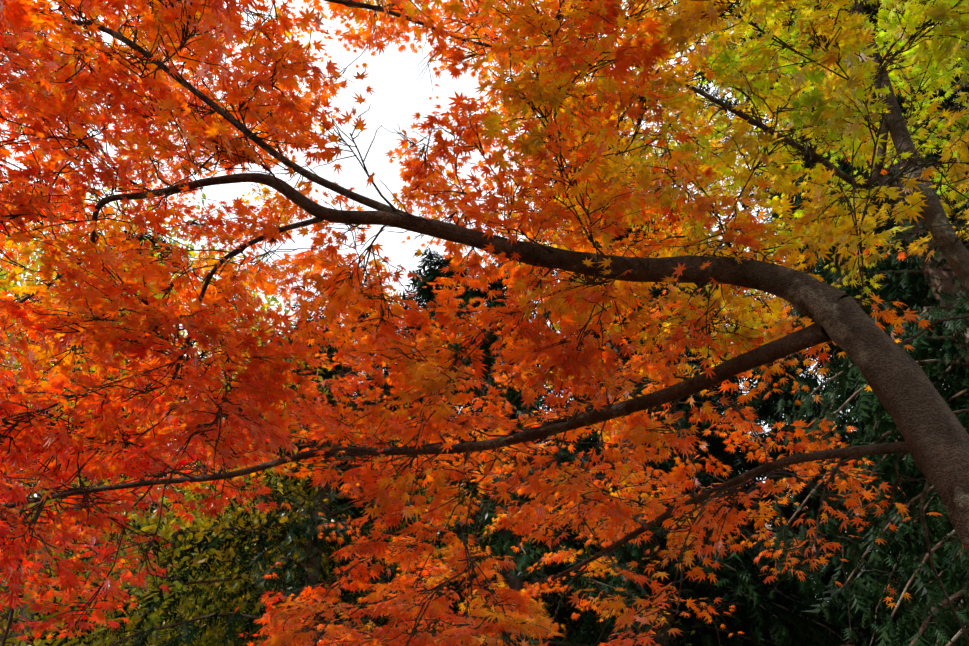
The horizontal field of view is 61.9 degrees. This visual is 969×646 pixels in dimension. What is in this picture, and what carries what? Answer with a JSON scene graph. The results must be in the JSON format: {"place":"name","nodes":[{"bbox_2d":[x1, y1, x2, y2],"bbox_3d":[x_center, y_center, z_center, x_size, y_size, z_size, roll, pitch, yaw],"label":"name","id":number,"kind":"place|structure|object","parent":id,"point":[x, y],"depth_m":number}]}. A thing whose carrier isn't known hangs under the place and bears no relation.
{"place":"outdoors","nodes":[
{"label":"outdoors","id":0,"kind":"place"},
{"bbox_2d":[0,178,729,645],"bbox_3d":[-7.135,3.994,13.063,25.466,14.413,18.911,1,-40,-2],"label":"broadleaf","id":1,"kind":"object","parent":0,"point":[202,524],"depth_m":12.27},
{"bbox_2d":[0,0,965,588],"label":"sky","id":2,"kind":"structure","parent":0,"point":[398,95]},
{"bbox_2d":[0,0,968,645],"bbox_3d":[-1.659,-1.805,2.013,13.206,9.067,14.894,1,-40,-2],"label":"maple","id":3,"kind":"object","parent":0,"point":[568,308],"depth_m":3.38},
{"bbox_2d":[4,0,968,645],"bbox_3d":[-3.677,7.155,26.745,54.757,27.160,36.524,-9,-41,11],"label":"trees","id":4,"kind":"object","parent":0,"point":[814,594],"depth_m":12.83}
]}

